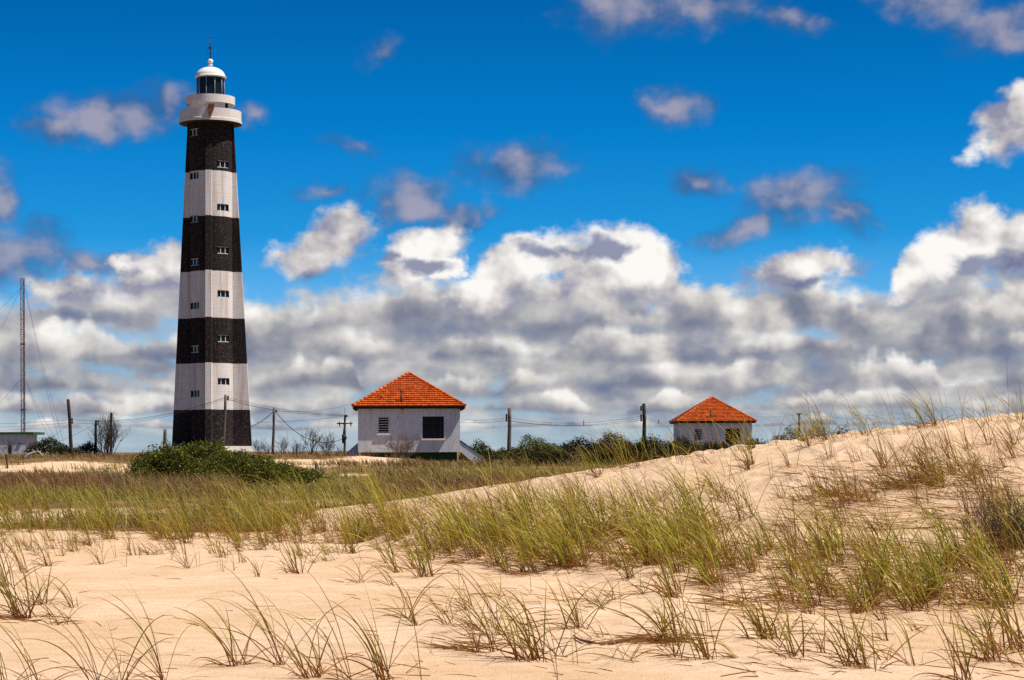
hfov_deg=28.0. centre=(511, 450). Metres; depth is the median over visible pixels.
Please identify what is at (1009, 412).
grass tuft
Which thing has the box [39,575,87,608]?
grass tuft
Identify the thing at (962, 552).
grass tuft
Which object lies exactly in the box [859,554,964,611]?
grass tuft
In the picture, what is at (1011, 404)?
grass tuft
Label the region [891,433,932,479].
grass tuft
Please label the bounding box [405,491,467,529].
grass tuft
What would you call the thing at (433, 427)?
large window
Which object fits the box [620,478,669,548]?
grass tuft
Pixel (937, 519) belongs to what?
grass tuft
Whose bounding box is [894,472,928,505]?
grass tuft
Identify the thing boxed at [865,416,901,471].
grass tuft
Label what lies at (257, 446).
bare shrub
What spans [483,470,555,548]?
grass tuft
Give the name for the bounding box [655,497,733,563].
grass tuft
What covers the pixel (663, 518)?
grass tuft
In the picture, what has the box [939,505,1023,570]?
grass tuft
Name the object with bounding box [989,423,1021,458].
grass tuft
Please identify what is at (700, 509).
grass tuft
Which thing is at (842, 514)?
grass tuft
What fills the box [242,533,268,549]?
grass tuft
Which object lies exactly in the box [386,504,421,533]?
grass tuft
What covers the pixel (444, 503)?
grass tuft
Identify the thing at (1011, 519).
grass tuft
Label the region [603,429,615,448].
bare shrub
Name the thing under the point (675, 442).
grass tuft
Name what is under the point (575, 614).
grass tuft
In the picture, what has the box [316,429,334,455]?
bare shrub
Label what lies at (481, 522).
grass tuft
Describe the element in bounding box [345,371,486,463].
keepers house
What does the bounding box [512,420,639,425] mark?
power line
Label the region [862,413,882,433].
grass tuft
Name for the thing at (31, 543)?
grass tuft
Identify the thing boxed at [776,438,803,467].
grass tuft
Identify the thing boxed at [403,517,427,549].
grass tuft
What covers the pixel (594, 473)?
grass tuft
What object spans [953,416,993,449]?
grass tuft
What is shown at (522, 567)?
grass tuft
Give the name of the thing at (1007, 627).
grass tuft
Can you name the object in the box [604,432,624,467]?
grass tuft
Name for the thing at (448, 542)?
grass tuft
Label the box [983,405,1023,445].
grass tuft
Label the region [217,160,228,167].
window
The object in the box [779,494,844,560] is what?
grass tuft
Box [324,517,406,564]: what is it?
grass tuft
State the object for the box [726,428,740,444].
large window
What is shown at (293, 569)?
grass tuft
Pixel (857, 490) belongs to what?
grass tuft
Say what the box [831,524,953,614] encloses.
grass tuft
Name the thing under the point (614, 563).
grass tuft
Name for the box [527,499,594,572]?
grass tuft
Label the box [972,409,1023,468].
grass tuft
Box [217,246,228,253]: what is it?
window
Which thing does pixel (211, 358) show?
lighthouse
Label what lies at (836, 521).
grass tuft
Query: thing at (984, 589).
grass tuft
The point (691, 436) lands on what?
grass tuft
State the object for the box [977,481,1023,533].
grass tuft
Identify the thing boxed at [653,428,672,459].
grass tuft
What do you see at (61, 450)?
dark shrub
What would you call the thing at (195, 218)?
window
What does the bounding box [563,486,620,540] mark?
grass tuft
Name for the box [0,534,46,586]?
grass tuft
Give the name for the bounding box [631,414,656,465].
grass tuft
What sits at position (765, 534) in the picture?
grass tuft
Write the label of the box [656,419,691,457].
grass tuft
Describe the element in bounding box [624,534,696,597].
grass tuft
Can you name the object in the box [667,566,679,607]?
grass tuft
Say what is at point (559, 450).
scrub undergrowth
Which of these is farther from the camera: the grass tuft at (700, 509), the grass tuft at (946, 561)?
the grass tuft at (700, 509)
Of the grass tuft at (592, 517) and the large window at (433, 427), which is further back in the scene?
the large window at (433, 427)
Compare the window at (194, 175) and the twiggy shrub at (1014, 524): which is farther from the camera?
the window at (194, 175)
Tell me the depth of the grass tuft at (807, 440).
37.05 m
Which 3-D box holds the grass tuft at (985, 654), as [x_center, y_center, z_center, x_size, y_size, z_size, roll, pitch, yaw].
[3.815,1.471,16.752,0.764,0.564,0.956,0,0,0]
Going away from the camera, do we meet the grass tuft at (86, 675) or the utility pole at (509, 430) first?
the grass tuft at (86, 675)
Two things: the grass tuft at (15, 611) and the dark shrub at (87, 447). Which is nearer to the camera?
the grass tuft at (15, 611)
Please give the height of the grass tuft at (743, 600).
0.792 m
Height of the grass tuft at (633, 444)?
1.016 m
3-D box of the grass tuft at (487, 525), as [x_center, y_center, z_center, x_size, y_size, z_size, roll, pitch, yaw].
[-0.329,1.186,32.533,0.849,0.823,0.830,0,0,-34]
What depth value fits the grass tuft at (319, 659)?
15.96 m
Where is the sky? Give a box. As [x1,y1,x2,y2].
[0,0,1023,452]
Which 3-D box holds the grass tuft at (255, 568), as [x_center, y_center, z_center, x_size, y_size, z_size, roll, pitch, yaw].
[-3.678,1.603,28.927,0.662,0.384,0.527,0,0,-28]
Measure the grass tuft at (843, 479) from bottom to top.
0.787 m
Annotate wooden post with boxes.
[163,429,166,445]
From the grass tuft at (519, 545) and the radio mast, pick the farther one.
the radio mast
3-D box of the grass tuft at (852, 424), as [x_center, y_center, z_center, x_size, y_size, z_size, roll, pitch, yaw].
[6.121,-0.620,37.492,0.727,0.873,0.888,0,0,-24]
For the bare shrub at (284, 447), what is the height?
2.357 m
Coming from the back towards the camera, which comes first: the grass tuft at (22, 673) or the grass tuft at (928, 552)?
the grass tuft at (928, 552)
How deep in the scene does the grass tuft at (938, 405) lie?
37.51 m
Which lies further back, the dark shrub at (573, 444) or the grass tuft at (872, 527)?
the dark shrub at (573, 444)
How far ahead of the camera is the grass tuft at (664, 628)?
18.22 m
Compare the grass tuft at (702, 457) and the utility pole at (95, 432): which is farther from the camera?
the utility pole at (95, 432)
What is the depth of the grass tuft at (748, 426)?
39.88 m
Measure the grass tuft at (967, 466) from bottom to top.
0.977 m
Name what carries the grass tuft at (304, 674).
on the sand ground at (168, 589)
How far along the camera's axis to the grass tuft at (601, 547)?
27.98 m
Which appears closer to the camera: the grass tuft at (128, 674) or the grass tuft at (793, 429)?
the grass tuft at (128, 674)
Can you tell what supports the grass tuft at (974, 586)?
on the sand ground at (168, 589)
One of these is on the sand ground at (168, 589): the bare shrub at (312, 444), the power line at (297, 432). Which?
the bare shrub at (312, 444)
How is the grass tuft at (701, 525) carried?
on the sand ground at (168, 589)
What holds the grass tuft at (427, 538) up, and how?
on the sand ground at (168, 589)
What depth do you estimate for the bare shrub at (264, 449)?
183.99 m
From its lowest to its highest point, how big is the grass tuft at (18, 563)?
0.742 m
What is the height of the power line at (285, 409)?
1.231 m
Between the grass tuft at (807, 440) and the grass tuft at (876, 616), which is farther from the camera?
the grass tuft at (807, 440)
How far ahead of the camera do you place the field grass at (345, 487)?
76.53 m
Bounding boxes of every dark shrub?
[22,435,67,454]
[48,445,84,455]
[75,440,101,454]
[458,437,496,461]
[486,448,508,461]
[501,433,563,458]
[510,449,583,465]
[557,434,600,453]
[577,444,661,465]
[589,431,633,451]
[627,433,669,452]
[650,450,690,459]
[654,435,700,455]
[692,438,742,451]
[743,435,767,444]
[773,427,799,439]
[807,419,837,436]
[829,422,863,435]
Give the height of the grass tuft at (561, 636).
0.646 m
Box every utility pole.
[66,399,73,455]
[94,420,98,454]
[222,395,228,445]
[271,408,276,453]
[337,415,352,454]
[506,408,510,449]
[640,403,645,451]
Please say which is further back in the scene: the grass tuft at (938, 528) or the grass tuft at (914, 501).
the grass tuft at (914, 501)
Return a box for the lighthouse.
[171,36,252,451]
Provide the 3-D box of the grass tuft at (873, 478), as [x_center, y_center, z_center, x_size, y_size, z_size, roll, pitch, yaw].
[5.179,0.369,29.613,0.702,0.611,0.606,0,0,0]
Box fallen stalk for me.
[573,634,645,644]
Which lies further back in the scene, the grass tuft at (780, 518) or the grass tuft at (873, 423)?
the grass tuft at (873, 423)
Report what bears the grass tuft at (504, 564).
on the sand ground at (168, 589)
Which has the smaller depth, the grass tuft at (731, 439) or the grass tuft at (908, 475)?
the grass tuft at (908, 475)
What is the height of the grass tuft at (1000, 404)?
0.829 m
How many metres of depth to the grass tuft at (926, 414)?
36.10 m
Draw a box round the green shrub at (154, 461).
[122,435,328,486]
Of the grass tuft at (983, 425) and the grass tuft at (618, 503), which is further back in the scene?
the grass tuft at (983, 425)
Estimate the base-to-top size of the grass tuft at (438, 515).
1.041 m
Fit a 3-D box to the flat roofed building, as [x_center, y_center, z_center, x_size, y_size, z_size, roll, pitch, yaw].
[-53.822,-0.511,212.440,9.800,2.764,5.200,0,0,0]
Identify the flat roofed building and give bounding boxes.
[0,432,44,454]
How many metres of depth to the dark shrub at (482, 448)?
177.76 m
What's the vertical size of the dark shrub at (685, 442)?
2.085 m
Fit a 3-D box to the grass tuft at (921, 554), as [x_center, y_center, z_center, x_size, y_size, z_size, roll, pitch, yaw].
[4.491,1.107,22.132,0.870,1.116,1.488,0,0,-45]
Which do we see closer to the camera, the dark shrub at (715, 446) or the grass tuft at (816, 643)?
the grass tuft at (816, 643)
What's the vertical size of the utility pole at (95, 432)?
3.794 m
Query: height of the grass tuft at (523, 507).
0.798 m
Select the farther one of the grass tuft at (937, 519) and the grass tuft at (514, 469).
the grass tuft at (514, 469)
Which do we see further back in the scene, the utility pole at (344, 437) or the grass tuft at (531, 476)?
the utility pole at (344, 437)
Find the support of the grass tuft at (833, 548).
on the sand ground at (168, 589)
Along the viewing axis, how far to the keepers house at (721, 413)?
240.04 m
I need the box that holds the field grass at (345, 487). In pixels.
[0,448,682,531]
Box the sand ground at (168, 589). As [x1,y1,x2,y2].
[0,413,1023,679]
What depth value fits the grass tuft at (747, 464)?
34.74 m
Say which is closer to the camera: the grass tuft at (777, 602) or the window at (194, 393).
the grass tuft at (777, 602)
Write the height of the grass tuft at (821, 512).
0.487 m
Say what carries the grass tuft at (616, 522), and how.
on the sand ground at (168, 589)
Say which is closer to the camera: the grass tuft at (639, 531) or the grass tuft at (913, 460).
the grass tuft at (639, 531)
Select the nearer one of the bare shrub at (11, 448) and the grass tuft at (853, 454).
the grass tuft at (853, 454)
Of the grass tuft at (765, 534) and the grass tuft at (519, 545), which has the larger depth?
the grass tuft at (519, 545)
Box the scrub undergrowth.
[460,437,776,464]
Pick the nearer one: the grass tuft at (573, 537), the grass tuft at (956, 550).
the grass tuft at (956, 550)
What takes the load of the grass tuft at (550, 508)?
on the sand ground at (168, 589)
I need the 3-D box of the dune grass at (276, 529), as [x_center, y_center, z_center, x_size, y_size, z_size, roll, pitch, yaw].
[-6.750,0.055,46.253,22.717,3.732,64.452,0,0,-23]
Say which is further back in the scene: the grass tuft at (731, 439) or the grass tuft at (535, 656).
the grass tuft at (731, 439)
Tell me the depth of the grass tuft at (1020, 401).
35.75 m
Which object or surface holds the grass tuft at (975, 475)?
on the sand ground at (168, 589)
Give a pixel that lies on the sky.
(564, 213)
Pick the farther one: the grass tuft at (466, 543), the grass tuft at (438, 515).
the grass tuft at (438, 515)
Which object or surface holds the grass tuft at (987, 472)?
on the sand ground at (168, 589)
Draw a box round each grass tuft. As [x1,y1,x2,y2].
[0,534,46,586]
[0,542,54,618]
[0,616,89,679]
[0,653,83,679]
[1,530,59,572]
[9,521,53,555]
[11,611,132,679]
[12,558,70,604]
[24,529,64,565]
[26,593,85,625]
[38,598,177,679]
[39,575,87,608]
[62,541,116,564]
[85,568,207,679]
[134,503,232,568]
[167,598,280,667]
[184,562,349,665]
[239,552,265,576]
[241,563,416,679]
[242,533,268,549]
[247,592,371,678]
[254,613,337,679]
[265,536,328,573]
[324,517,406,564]
[328,581,440,679]
[335,553,387,584]
[359,563,396,586]
[361,493,411,539]
[368,509,442,568]
[372,516,407,573]
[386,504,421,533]
[386,510,461,578]
[388,489,416,528]
[390,487,443,543]
[396,500,455,553]
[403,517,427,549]
[404,501,454,551]
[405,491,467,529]
[407,604,421,679]
[410,490,473,543]
[413,474,475,534]
[420,503,473,547]
[422,514,472,555]
[429,487,498,561]
[430,487,472,538]
[431,496,491,549]
[433,488,471,536]
[436,574,519,654]
[437,565,483,609]
[444,499,531,566]
[445,570,523,653]
[447,512,506,546]
[447,564,548,635]
[450,502,492,553]
[454,568,580,662]
[458,495,513,545]
[466,503,507,546]
[474,488,527,545]
[478,535,510,570]
[481,582,612,660]
[483,462,531,525]
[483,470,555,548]
[487,485,577,531]
[490,485,526,540]
[498,524,536,576]
[500,455,538,482]
[500,527,551,571]
[507,498,556,546]
[511,516,567,570]
[513,474,563,526]
[513,514,553,560]
[516,437,532,477]
[518,480,605,536]
[526,488,610,567]
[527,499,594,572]
[528,507,595,574]
[530,562,627,630]
[534,593,557,678]
[536,471,611,536]
[539,515,613,554]
[547,471,630,547]
[550,497,601,544]
[552,477,637,548]
[555,485,636,529]
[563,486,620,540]
[567,443,593,475]
[572,595,612,610]
[573,510,626,565]
[577,443,601,477]
[579,459,644,527]
[580,568,693,644]
[583,420,622,468]
[586,435,610,474]
[589,526,620,570]
[590,471,645,538]
[590,496,640,561]
[594,522,659,580]
[597,488,658,535]
[599,497,672,560]
[602,495,677,558]
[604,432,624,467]
[607,429,648,468]
[610,423,645,463]
[611,504,679,569]
[613,479,707,551]
[618,476,737,564]
[619,487,698,561]
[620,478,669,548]
[621,499,684,562]
[623,474,672,501]
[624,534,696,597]
[629,591,702,658]
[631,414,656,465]
[631,497,708,573]
[632,475,703,548]
[639,483,728,541]
[647,409,708,460]
[647,445,738,530]
[650,563,759,660]
[652,489,743,565]
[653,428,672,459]
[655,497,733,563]
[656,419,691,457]
[659,485,758,529]
[663,516,745,584]
[667,401,703,459]
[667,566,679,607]
[672,498,721,550]
[672,535,716,584]
[674,490,761,567]
[677,532,719,589]
[681,446,711,464]
[684,493,752,532]
[689,405,742,453]
[693,541,779,605]
[699,495,754,549]
[700,468,748,521]
[703,410,724,450]
[703,529,742,568]
[713,493,788,576]
[718,424,738,450]
[718,486,785,551]
[721,402,755,446]
[722,425,767,474]
[722,585,791,641]
[723,506,787,557]
[726,430,756,465]
[740,548,824,614]
[742,497,825,532]
[752,605,822,661]
[754,559,815,590]
[758,518,787,551]
[765,557,834,617]
[768,412,787,445]
[776,404,803,447]
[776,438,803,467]
[776,580,832,652]
[777,494,848,558]
[778,533,862,609]
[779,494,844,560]
[788,399,833,442]
[789,416,822,447]
[791,504,852,564]
[792,415,821,441]
[797,481,859,551]
[798,450,826,500]
[800,496,836,525]
[804,592,889,669]
[806,455,849,514]
[811,453,859,501]
[812,424,852,459]
[815,465,852,518]
[819,412,835,441]
[820,402,843,438]
[822,530,903,608]
[825,548,874,599]
[827,567,885,613]
[828,603,902,669]
[829,385,872,434]
[829,497,861,526]
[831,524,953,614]
[836,473,898,501]
[839,503,923,569]
[842,395,872,437]
[843,437,863,462]
[846,393,878,434]
[846,403,894,436]
[846,489,936,554]
[846,527,935,604]
[851,455,888,492]
[852,506,921,589]
[854,607,943,669]
[857,498,887,531]
[858,597,887,620]
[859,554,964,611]
[861,384,886,434]
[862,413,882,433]
[862,504,999,601]
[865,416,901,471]
[869,441,896,476]
[871,425,952,482]
[871,428,919,467]
[874,459,904,488]
[875,382,898,434]
[875,526,973,585]
[888,460,931,519]
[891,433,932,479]
[894,431,937,485]
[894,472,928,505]
[899,500,971,571]
[902,421,932,453]
[904,532,955,567]
[907,401,940,428]
[907,443,946,474]
[907,458,959,490]
[910,587,1000,679]
[912,486,984,558]
[913,504,972,534]
[922,421,957,458]
[924,377,953,422]
[927,517,969,571]
[928,469,1009,513]
[928,512,983,573]
[928,594,1017,663]
[931,571,1023,655]
[932,424,985,494]
[934,441,987,479]
[936,412,984,470]
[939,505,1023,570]
[944,545,1001,606]
[944,545,1020,607]
[948,437,998,493]
[950,434,1009,500]
[951,487,1023,581]
[952,378,969,421]
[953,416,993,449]
[954,559,1023,650]
[956,460,992,520]
[958,403,1001,450]
[959,395,974,422]
[971,384,1005,423]
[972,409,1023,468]
[972,482,1021,551]
[974,392,991,420]
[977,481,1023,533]
[982,477,1023,549]
[983,382,1018,422]
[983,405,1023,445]
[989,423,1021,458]
[994,387,1020,419]
[999,399,1019,421]
[1006,371,1023,421]
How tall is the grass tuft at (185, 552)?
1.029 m
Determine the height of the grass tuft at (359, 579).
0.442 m
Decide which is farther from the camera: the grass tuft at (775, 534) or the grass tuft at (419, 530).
the grass tuft at (419, 530)
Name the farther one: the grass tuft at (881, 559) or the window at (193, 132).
the window at (193, 132)
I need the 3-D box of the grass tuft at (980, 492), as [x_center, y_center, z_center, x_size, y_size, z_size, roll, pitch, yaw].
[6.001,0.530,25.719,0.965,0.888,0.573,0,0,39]
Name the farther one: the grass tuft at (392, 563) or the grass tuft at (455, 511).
the grass tuft at (455, 511)
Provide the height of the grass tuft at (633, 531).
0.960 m
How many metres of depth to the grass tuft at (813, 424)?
39.09 m
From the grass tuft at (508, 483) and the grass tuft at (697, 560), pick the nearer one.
the grass tuft at (697, 560)
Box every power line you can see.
[70,398,221,420]
[71,402,216,423]
[230,400,343,415]
[231,398,336,414]
[235,401,352,411]
[275,411,341,442]
[511,416,638,422]
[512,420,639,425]
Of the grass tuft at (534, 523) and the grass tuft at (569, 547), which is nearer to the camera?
the grass tuft at (569, 547)
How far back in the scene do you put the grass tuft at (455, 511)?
34.51 m
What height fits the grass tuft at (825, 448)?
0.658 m
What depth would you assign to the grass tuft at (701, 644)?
16.96 m
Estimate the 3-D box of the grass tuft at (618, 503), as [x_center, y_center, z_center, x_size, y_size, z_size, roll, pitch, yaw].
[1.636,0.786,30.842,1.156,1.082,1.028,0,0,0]
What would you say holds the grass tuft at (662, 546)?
on the sand ground at (168, 589)
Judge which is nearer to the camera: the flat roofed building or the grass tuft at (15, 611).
the grass tuft at (15, 611)
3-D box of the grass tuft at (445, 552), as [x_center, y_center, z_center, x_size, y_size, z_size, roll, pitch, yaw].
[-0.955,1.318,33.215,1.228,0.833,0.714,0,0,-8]
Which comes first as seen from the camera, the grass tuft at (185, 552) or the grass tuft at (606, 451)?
the grass tuft at (185, 552)
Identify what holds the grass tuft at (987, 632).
on the sand ground at (168, 589)
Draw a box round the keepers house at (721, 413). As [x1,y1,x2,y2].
[669,396,756,446]
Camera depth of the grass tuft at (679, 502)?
28.78 m
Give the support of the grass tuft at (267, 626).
on the sand ground at (168, 589)
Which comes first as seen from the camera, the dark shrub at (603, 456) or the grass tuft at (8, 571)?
the grass tuft at (8, 571)
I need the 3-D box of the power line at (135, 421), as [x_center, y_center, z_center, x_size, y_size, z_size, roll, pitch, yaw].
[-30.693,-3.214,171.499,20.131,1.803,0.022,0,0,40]
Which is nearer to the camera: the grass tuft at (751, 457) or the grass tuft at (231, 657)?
the grass tuft at (231, 657)
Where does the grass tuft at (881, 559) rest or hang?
on the sand ground at (168, 589)
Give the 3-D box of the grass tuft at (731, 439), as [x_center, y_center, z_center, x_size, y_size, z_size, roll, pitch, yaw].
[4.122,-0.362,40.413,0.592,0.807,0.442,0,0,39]
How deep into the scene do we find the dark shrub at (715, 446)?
139.87 m
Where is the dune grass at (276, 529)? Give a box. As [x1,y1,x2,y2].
[0,359,1023,671]
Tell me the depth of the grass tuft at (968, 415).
37.13 m
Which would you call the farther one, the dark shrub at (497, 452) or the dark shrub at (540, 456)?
the dark shrub at (497, 452)
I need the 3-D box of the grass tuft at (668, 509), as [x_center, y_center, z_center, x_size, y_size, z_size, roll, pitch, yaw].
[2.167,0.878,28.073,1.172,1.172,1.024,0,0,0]
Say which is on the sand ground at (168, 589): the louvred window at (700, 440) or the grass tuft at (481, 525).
the grass tuft at (481, 525)
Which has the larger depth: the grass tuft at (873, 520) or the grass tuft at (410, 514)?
the grass tuft at (410, 514)
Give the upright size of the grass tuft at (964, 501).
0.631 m
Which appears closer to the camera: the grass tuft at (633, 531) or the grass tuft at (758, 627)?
the grass tuft at (758, 627)
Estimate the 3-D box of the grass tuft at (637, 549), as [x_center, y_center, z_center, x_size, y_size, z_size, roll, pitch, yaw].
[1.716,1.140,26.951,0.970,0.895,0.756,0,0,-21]
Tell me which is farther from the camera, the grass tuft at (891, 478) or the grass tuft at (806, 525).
the grass tuft at (891, 478)
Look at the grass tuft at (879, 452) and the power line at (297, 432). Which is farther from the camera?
the power line at (297, 432)
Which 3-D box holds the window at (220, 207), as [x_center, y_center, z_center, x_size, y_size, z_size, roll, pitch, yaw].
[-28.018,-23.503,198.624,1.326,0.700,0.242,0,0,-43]
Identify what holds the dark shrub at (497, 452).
on the sand ground at (168, 589)
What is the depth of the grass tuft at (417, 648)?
15.68 m
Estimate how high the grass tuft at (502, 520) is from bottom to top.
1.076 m
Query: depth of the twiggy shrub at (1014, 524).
23.94 m
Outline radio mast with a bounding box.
[0,278,63,442]
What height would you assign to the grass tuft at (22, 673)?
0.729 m
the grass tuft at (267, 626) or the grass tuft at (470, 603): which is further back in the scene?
the grass tuft at (470, 603)
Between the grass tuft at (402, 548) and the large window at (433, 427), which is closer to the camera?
the grass tuft at (402, 548)
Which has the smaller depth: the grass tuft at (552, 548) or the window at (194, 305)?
the grass tuft at (552, 548)
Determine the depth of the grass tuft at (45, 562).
32.64 m
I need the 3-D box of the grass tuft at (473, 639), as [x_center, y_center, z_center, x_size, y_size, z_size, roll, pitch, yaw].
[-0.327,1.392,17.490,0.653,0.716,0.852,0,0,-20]
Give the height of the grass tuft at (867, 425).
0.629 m
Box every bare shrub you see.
[0,435,15,454]
[83,407,130,454]
[250,438,267,452]
[258,443,272,453]
[272,436,288,453]
[291,442,305,453]
[293,427,324,454]
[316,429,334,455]
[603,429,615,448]
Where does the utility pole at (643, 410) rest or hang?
on the sand ground at (168, 589)
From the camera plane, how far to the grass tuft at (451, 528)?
33.72 m
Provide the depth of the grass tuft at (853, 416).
39.67 m
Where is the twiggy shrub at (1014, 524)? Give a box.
[931,477,1023,553]
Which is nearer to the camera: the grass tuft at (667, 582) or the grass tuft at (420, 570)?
the grass tuft at (667, 582)
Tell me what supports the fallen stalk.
on the sand ground at (168, 589)
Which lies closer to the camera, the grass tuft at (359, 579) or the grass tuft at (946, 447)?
the grass tuft at (359, 579)
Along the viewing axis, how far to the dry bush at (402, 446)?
162.92 m
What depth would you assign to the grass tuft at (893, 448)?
31.25 m
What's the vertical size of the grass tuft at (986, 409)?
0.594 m
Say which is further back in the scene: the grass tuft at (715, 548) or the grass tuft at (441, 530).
the grass tuft at (441, 530)
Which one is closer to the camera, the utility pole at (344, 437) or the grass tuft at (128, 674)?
the grass tuft at (128, 674)
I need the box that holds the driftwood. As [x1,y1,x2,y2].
[24,448,42,457]
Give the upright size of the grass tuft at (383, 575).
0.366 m
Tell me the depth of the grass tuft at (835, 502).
28.17 m
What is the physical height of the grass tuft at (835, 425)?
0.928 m
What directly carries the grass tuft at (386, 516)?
on the sand ground at (168, 589)
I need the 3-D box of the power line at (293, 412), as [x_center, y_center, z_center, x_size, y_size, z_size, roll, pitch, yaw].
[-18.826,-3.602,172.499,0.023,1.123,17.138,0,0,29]
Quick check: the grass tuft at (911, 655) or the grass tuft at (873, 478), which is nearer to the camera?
the grass tuft at (911, 655)
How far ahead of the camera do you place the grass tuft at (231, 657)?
16.80 m
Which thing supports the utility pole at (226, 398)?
on the sand ground at (168, 589)
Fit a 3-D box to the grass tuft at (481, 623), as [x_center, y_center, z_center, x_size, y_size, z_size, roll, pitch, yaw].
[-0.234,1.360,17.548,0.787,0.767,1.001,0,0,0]
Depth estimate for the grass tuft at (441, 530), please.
33.82 m
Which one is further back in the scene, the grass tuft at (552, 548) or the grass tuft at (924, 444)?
the grass tuft at (924, 444)
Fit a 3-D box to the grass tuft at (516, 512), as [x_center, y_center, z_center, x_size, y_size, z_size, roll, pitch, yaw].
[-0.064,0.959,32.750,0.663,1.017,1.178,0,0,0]
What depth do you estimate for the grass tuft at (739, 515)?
29.44 m
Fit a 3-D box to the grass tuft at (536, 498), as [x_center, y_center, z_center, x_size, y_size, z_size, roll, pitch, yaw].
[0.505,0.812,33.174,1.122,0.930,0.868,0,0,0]
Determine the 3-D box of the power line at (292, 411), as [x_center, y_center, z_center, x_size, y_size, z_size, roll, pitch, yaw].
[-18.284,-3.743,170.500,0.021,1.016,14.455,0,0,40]
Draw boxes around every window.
[190,128,197,136]
[190,172,198,179]
[190,215,198,222]
[190,258,198,265]
[191,302,198,309]
[191,345,198,352]
[191,390,198,396]
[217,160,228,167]
[217,203,228,211]
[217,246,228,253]
[218,290,228,297]
[218,335,228,341]
[218,378,228,384]
[377,417,389,434]
[422,416,444,439]
[693,429,702,441]
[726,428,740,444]
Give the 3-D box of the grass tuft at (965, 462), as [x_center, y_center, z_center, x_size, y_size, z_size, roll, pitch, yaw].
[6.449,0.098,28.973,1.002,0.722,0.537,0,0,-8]
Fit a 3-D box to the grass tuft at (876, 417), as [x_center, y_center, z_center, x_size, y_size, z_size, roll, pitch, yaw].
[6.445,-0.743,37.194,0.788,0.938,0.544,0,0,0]
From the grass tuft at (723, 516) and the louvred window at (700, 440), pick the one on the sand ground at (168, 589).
the grass tuft at (723, 516)
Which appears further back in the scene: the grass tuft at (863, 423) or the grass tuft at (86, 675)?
the grass tuft at (863, 423)
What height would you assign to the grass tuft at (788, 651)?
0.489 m
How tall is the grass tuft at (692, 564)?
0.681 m
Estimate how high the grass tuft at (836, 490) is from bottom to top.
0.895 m
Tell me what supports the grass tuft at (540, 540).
on the sand ground at (168, 589)
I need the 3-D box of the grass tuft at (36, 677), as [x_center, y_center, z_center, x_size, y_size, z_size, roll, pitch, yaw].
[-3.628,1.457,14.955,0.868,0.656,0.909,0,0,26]
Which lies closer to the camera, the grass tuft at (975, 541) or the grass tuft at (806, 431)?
the grass tuft at (975, 541)
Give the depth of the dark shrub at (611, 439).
169.69 m
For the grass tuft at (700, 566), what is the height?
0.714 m
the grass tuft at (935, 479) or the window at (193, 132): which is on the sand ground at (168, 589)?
the grass tuft at (935, 479)
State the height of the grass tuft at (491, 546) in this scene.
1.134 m
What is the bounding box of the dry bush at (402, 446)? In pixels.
[373,429,421,458]
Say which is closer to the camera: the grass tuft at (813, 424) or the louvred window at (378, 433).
the grass tuft at (813, 424)
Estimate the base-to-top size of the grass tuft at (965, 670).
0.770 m
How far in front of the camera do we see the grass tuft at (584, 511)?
31.34 m
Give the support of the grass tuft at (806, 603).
on the sand ground at (168, 589)
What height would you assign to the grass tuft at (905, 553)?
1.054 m
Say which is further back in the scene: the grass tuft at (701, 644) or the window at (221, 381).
the window at (221, 381)
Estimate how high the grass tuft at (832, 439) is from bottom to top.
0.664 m
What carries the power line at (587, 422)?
attached to the utility pole at (643, 410)
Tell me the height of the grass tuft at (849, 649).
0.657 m
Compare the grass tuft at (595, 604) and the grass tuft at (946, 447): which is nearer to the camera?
the grass tuft at (595, 604)
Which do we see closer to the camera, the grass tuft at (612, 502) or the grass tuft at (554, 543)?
the grass tuft at (554, 543)
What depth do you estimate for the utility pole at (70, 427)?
177.88 m
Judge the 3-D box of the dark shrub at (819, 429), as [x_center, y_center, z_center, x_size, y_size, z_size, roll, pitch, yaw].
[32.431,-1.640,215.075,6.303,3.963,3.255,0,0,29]
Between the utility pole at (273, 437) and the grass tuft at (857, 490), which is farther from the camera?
the utility pole at (273, 437)
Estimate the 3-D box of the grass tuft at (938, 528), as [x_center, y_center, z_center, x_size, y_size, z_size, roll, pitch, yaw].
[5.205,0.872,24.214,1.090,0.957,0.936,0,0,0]
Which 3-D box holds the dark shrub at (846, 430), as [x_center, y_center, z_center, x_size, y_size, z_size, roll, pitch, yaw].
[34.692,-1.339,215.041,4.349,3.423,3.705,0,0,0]
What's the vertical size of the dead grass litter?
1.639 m
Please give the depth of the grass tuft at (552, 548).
28.29 m
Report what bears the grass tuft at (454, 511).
on the sand ground at (168, 589)
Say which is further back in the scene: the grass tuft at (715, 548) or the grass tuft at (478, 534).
the grass tuft at (478, 534)
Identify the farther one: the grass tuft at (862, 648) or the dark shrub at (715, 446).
the dark shrub at (715, 446)
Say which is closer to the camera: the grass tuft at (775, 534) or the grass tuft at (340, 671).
the grass tuft at (340, 671)
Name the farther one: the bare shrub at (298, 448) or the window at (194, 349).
the window at (194, 349)
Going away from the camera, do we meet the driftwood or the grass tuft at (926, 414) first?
the grass tuft at (926, 414)
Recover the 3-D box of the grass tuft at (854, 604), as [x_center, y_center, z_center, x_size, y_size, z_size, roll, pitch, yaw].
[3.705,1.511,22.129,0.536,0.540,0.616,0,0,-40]
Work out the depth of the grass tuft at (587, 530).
29.45 m
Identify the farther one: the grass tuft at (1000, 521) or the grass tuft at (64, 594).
the grass tuft at (1000, 521)
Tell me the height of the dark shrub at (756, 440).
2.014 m
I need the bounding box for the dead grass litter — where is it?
[0,461,1023,677]
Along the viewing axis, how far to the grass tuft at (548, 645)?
15.66 m
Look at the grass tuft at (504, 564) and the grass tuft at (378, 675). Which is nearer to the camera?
the grass tuft at (378, 675)
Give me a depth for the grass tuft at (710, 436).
40.37 m
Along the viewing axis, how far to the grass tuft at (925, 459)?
29.15 m
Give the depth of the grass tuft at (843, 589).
22.81 m

